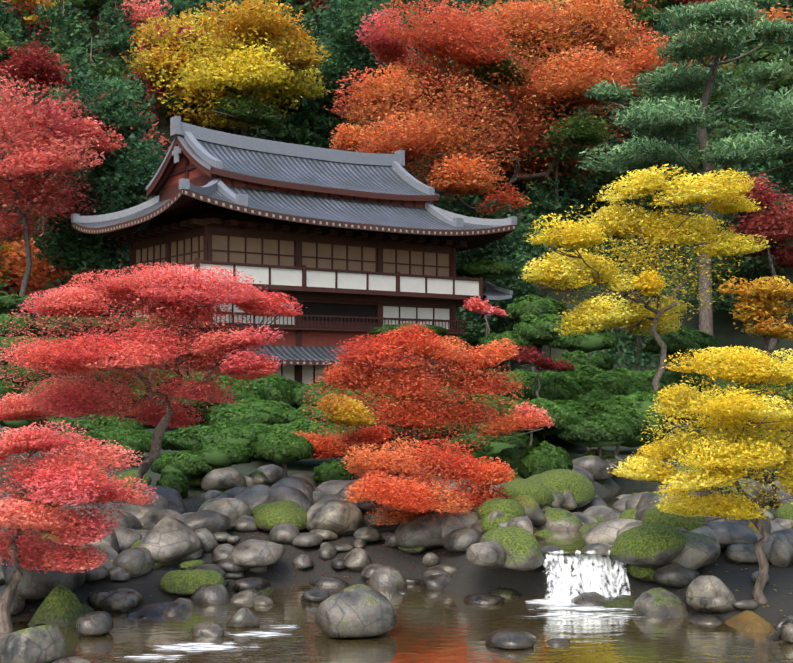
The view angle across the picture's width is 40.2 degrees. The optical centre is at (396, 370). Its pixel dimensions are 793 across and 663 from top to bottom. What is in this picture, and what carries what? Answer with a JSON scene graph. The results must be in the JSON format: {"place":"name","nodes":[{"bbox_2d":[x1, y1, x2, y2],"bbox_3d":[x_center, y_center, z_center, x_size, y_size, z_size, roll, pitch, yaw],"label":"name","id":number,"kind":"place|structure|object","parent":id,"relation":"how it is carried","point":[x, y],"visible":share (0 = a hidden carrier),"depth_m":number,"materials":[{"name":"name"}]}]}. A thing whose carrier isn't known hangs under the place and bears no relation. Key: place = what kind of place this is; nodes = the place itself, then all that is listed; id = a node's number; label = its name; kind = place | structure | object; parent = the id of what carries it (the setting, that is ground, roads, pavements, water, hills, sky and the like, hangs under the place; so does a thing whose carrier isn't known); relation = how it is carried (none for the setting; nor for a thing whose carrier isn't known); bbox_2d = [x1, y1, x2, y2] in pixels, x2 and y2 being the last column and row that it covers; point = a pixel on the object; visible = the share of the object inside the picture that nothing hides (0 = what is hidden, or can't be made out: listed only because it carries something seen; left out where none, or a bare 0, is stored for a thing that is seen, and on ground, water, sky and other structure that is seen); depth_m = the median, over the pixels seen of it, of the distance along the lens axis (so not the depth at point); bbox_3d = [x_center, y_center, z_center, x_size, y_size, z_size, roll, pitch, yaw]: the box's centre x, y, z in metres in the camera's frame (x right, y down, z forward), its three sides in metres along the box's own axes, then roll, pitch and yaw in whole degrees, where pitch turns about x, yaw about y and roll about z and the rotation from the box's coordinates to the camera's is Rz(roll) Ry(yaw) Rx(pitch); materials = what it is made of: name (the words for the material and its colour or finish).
{"place":"outdoors","nodes":[
{"label":"outdoors","id":0,"kind":"place"},
{"bbox_2d":[0,582,792,662],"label":"pond water","id":1,"kind":"structure","parent":0,"point":[439,627],"depth_m":12.55,"materials":[{"name":"brown liquid"}]},
{"bbox_2d":[117,598,634,661],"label":"pond foam patches","id":2,"kind":"object","parent":1,"relation":"on","point":[536,601],"visible":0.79,"depth_m":12.74,"materials":[{"name":"white liquid"}]},
{"bbox_2d":[543,550,630,600],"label":"waterfall","id":3,"kind":"structure","parent":1,"relation":"in","point":[588,575],"depth_m":14.77,"materials":[{"name":"white liquid"}]},
{"bbox_2d":[0,1,792,624],"bbox_3d":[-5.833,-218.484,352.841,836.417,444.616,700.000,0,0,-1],"label":"ground","id":4,"kind":"structure","parent":0,"point":[730,575],"depth_m":16.41,"materials":[{"name":"soil"}]},
{"bbox_2d":[0,40,126,387],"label":"maple","id":5,"kind":"object","parent":4,"relation":"on","point":[51,157],"depth_m":57.47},
{"bbox_2d":[0,420,157,632],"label":"maple","id":6,"kind":"object","parent":4,"relation":"on","point":[54,480],"depth_m":12.54,"materials":[{"name":"plant"}]},
{"bbox_2d":[30,62,166,370],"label":"conifer","id":7,"kind":"object","parent":4,"relation":"on","point":[131,177],"depth_m":60.90,"materials":[{"name":"green plant"}]},
{"bbox_2d":[1,0,226,131],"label":"pink maple","id":8,"kind":"object","parent":4,"relation":"on","point":[138,14],"depth_m":112.10,"materials":[{"name":"plant"}]},
{"bbox_2d":[0,262,306,504],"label":"maple","id":9,"kind":"object","parent":4,"relation":"on","point":[175,292],"depth_m":16.62,"materials":[{"name":"red plant"}]},
{"bbox_2d":[119,0,333,135],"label":"tree","id":10,"kind":"object","parent":4,"relation":"on","point":[253,26],"depth_m":92.73,"materials":[{"name":"yellow plant"}]},
{"bbox_2d":[71,116,516,383],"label":"temple","id":11,"kind":"structure","parent":4,"relation":"on","point":[341,245],"depth_m":54.17,"materials":[{"name":"brown wood"}]},
{"bbox_2d":[313,0,395,113],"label":"tree","id":12,"kind":"object","parent":4,"relation":"on","point":[345,28],"depth_m":97.07,"materials":[{"name":"green plant"}]},
{"bbox_2d":[0,0,790,371],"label":"forest trunks","id":13,"kind":"object","parent":4,"relation":"on","point":[638,338],"visible":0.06,"depth_m":81.51,"materials":[{"name":"brown plant"}]},
{"bbox_2d":[0,449,792,662],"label":"rocks","id":14,"kind":"object","parent":4,"relation":"on","point":[648,538],"visible":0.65,"depth_m":15.12,"materials":[{"name":"grey stone"}]},
{"bbox_2d":[0,0,792,370],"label":"background trees","id":15,"kind":"object","parent":4,"relation":"on","point":[76,40],"visible":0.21,"depth_m":82.05,"materials":[{"name":"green plant"}]},
{"bbox_2d":[0,258,792,498],"bbox_3d":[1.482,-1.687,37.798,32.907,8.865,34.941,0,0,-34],"label":"shrubs","id":16,"kind":"object","parent":4,"relation":"on","point":[615,415],"visible":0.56,"depth_m":29.51,"materials":[{"name":"green plant"}]},
{"bbox_2d":[17,279,789,481],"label":"shrub stems","id":17,"kind":"object","parent":4,"relation":"on","point":[616,452],"visible":0.04,"depth_m":25.95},
{"bbox_2d":[28,473,781,614],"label":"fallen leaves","id":18,"kind":"object","parent":4,"relation":"on","point":[407,554],"visible":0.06,"depth_m":16.13,"materials":[{"name":"multicoloured plant"}]},
{"bbox_2d":[294,323,553,459],"bbox_3d":[0.383,0.916,20.497,5.411,3.631,3.718,0,0,-1],"label":"maple","id":19,"kind":"object","parent":4,"relation":"on","point":[403,384],"depth_m":20.52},
{"bbox_2d":[324,62,531,216],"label":"tree","id":20,"kind":"object","parent":4,"relation":"on","point":[461,177],"depth_m":66.40,"materials":[{"name":"orange plant"}]},
{"bbox_2d":[340,437,517,525],"bbox_3d":[0.488,2.025,16.767,2.784,1.892,2.701,0,0,-1],"label":"maple","id":21,"kind":"object","parent":4,"relation":"on","point":[406,496],"depth_m":16.76,"materials":[{"name":"orange plant"}]},
{"bbox_2d":[463,295,507,369],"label":"small tree","id":22,"kind":"object","parent":4,"relation":"on","point":[481,306],"depth_m":43.98,"materials":[{"name":"plant"}]},
{"bbox_2d":[456,196,558,364],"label":"conifer","id":23,"kind":"object","parent":4,"relation":"on","point":[509,251],"depth_m":68.19,"materials":[{"name":"green plant"}]},
{"bbox_2d":[355,0,680,272],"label":"tree","id":24,"kind":"object","parent":4,"relation":"on","point":[493,63],"depth_m":74.16,"materials":[{"name":"orange plant"}]},
{"bbox_2d":[510,402,554,445],"bbox_3d":[3.025,1.597,23.813,1.039,1.808,0.860,0,0,-1],"label":"small tree","id":25,"kind":"object","parent":4,"relation":"on","point":[532,409],"depth_m":23.83,"materials":[{"name":"plant"}]},
{"bbox_2d":[506,345,574,397],"bbox_3d":[4.762,0.564,35.838,2.395,2.796,1.585,0,0,-1],"label":"small tree","id":26,"kind":"object","parent":4,"relation":"on","point":[527,357],"depth_m":35.80,"materials":[{"name":"red plant"}]},
{"bbox_2d":[518,164,771,390],"bbox_3d":[7.611,-2.083,33.389,8.180,8.312,4.694,0,0,-1],"label":"yellow tree","id":27,"kind":"object","parent":4,"relation":"on","point":[695,191],"depth_m":32.85,"materials":[{"name":"yellow plant"}]},
{"bbox_2d":[575,0,792,359],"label":"pine","id":28,"kind":"object","parent":4,"relation":"on","point":[671,119],"depth_m":52.56,"materials":[{"name":"green plant"}]},
{"bbox_2d":[607,345,792,603],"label":"yellow maple","id":29,"kind":"object","parent":4,"relation":"on","point":[733,365],"depth_m":13.19,"materials":[{"name":"yellow plant"}]},
{"bbox_2d":[717,275,792,360],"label":"orange maple","id":30,"kind":"object","parent":4,"relation":"on","point":[764,294],"depth_m":39.86,"materials":[{"name":"plant"}]},
{"bbox_2d":[723,172,792,349],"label":"maple","id":31,"kind":"object","parent":4,"relation":"on","point":[771,222],"depth_m":60.28,"materials":[{"name":"red plant"}]},
{"bbox_2d":[535,480,657,554],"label":"stream water","id":32,"kind":"structure","parent":0,"point":[570,541],"depth_m":16.49,"materials":[{"name":"grey liquid"}]}
]}

